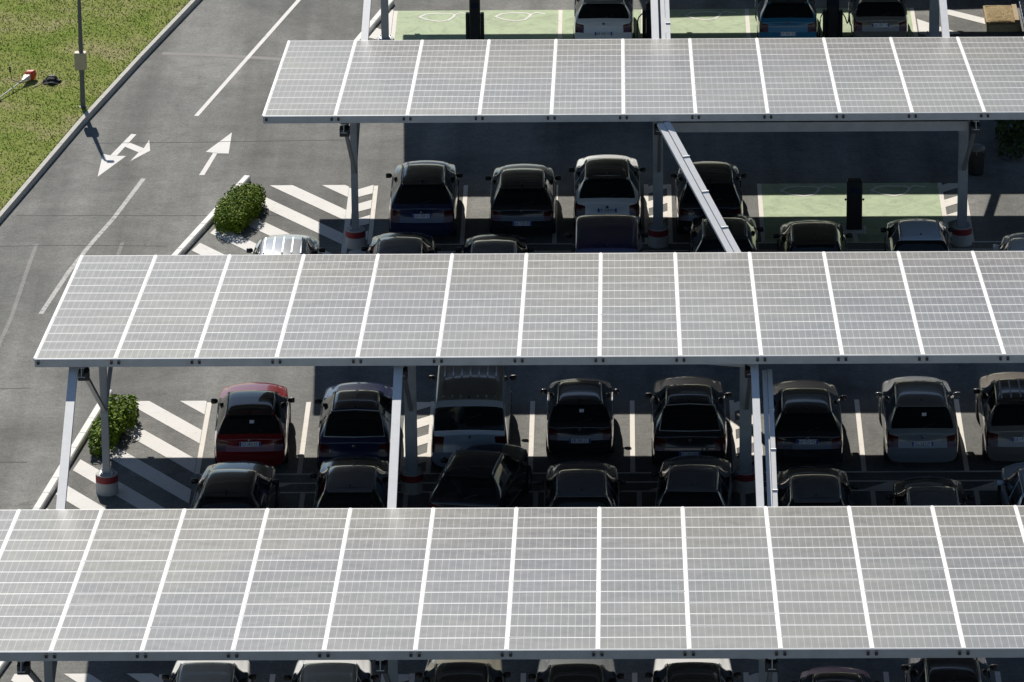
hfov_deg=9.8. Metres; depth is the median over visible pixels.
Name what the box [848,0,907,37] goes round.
parked car
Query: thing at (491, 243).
parked car
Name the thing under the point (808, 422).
parked car
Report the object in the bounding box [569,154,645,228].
parked car
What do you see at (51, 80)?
tool bag
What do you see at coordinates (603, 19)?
parked car
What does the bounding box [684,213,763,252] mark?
parked car
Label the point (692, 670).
parked car
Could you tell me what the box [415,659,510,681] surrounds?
parked car
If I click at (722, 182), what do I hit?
parked car
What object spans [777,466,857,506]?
parked car
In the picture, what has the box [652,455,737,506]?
parked car
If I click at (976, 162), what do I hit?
waste bin
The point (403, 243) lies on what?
parked car
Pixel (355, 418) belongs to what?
parked car
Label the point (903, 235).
parked car
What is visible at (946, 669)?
parked car
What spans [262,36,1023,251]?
solar canopy
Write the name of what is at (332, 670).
parked car
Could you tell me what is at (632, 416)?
bay line markings
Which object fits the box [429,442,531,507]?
parked car
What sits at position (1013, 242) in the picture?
parked car
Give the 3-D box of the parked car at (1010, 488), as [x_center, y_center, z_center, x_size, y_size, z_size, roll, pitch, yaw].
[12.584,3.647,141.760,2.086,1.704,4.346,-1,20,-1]
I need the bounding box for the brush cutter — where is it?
[0,66,36,99]
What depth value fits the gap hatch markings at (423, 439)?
148.81 m
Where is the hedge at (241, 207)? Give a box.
[213,183,265,233]
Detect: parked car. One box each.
[162,660,255,681]
[190,461,278,508]
[211,382,294,465]
[284,660,378,681]
[310,456,388,507]
[315,382,392,469]
[361,232,440,253]
[386,160,462,235]
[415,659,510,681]
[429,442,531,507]
[456,234,533,253]
[485,163,560,234]
[528,659,623,681]
[538,461,625,506]
[541,378,619,454]
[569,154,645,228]
[573,0,633,38]
[645,659,740,681]
[646,376,731,464]
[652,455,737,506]
[671,161,746,233]
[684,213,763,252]
[755,0,817,37]
[768,380,845,463]
[773,220,851,251]
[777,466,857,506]
[792,666,879,681]
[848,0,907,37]
[875,376,959,462]
[881,219,953,251]
[887,476,973,505]
[901,658,996,681]
[973,372,1023,461]
[993,232,1023,250]
[997,462,1023,505]
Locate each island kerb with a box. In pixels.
[0,661,9,673]
[32,390,112,509]
[172,175,250,254]
[355,0,393,39]
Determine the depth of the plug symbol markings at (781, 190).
180.16 m
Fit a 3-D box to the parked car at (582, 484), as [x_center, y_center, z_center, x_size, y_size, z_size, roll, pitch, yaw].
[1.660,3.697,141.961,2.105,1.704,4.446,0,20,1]
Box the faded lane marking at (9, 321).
[0,242,124,345]
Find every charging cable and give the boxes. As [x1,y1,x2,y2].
[633,13,641,38]
[818,13,822,37]
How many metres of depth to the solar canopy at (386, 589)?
126.99 m
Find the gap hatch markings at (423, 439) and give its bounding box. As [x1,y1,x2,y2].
[279,183,998,681]
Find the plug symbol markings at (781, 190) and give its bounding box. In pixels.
[419,11,925,196]
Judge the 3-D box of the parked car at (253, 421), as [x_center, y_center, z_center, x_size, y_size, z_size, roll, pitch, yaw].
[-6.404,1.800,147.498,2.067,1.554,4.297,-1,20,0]
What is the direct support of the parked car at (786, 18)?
on the charging bay paint
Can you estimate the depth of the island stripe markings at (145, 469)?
149.38 m
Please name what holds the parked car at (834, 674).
on the ground at (66, 208)
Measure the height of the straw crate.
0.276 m
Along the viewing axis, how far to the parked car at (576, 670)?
130.77 m
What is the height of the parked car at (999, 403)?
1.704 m
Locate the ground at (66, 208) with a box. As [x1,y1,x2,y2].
[0,0,1023,681]
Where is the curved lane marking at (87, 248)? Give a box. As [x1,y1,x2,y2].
[39,178,144,313]
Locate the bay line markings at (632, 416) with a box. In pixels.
[158,8,1001,681]
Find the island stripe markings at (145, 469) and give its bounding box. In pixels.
[11,9,984,681]
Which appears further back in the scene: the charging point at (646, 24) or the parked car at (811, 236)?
the charging point at (646, 24)
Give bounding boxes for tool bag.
[42,75,61,85]
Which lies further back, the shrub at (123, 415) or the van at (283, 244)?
the van at (283, 244)
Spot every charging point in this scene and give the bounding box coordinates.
[466,0,483,39]
[642,1,651,38]
[823,0,842,37]
[842,178,865,233]
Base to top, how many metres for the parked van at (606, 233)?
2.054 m
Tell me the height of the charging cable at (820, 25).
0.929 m
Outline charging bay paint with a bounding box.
[395,8,943,241]
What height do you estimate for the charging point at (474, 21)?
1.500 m
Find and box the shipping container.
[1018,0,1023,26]
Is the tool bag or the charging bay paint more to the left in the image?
the tool bag
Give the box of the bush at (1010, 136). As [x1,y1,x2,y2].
[994,120,1023,160]
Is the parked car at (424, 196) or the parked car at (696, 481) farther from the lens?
the parked car at (424, 196)
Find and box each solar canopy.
[0,505,1023,681]
[33,251,1023,508]
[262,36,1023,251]
[361,0,949,39]
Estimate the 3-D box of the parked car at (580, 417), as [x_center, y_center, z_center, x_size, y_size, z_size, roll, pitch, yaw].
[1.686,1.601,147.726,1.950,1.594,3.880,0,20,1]
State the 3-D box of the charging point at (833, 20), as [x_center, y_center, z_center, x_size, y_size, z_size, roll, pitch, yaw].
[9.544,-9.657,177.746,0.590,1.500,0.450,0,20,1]
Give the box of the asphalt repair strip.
[161,52,281,60]
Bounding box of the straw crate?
[983,4,1019,31]
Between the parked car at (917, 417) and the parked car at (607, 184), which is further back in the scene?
the parked car at (607, 184)
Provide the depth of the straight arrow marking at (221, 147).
169.08 m
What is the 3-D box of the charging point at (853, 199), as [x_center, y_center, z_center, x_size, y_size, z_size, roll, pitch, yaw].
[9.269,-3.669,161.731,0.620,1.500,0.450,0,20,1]
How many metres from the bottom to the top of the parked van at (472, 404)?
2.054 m
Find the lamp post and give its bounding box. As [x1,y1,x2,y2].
[74,0,87,107]
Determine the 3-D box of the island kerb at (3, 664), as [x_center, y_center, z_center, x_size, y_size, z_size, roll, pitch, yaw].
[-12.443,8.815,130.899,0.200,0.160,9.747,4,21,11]
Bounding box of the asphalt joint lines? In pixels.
[3,140,307,388]
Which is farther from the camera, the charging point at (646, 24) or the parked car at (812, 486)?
the charging point at (646, 24)
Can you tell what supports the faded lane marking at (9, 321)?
on the ground at (66, 208)
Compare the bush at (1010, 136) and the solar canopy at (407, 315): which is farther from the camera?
the bush at (1010, 136)
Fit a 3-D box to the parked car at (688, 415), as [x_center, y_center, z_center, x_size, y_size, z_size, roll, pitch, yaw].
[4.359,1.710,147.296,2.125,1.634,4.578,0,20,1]
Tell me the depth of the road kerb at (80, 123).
172.24 m
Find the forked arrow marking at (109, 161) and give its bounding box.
[98,134,149,175]
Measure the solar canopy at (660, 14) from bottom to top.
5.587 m
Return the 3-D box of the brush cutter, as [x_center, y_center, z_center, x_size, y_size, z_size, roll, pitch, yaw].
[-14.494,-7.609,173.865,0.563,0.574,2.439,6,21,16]
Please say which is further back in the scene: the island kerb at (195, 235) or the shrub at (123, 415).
the island kerb at (195, 235)
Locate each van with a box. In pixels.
[246,234,324,254]
[429,365,516,466]
[566,214,647,252]
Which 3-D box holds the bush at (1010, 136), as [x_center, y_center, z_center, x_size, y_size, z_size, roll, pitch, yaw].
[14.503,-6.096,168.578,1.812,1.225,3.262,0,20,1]
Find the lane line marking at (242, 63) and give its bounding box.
[194,0,299,115]
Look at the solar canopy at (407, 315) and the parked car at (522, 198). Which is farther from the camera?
the parked car at (522, 198)
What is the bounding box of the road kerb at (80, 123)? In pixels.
[0,0,200,222]
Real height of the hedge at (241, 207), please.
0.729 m
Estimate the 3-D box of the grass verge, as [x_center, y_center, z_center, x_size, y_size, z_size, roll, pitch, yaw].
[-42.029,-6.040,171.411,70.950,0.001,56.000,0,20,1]
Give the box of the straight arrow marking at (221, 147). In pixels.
[199,133,231,174]
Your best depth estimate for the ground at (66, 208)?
163.69 m
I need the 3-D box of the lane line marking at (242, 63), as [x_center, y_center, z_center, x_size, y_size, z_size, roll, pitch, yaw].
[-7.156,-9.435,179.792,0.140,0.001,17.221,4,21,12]
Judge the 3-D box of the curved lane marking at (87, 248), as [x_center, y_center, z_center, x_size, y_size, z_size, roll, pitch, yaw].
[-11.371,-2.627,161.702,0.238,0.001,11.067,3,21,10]
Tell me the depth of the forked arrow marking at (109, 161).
168.77 m
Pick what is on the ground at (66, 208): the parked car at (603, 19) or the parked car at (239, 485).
the parked car at (239, 485)
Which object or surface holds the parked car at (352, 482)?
on the ground at (66, 208)
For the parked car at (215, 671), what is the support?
on the ground at (66, 208)
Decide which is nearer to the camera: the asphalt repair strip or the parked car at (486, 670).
the parked car at (486, 670)
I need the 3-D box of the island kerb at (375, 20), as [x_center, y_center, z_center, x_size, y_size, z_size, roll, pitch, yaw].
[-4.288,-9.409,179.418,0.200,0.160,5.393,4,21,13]
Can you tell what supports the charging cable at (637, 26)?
hanging from the charging point at (646, 24)
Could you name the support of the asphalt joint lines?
on the ground at (66, 208)
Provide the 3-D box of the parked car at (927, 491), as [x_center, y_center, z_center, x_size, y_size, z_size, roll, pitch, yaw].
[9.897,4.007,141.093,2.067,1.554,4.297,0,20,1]
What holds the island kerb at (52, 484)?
on the ground at (66, 208)
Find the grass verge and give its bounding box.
[0,0,188,209]
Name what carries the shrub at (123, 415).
on the ground at (66, 208)
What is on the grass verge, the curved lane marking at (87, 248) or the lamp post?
the lamp post
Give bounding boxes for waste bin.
[968,143,984,175]
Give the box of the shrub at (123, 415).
[87,394,138,457]

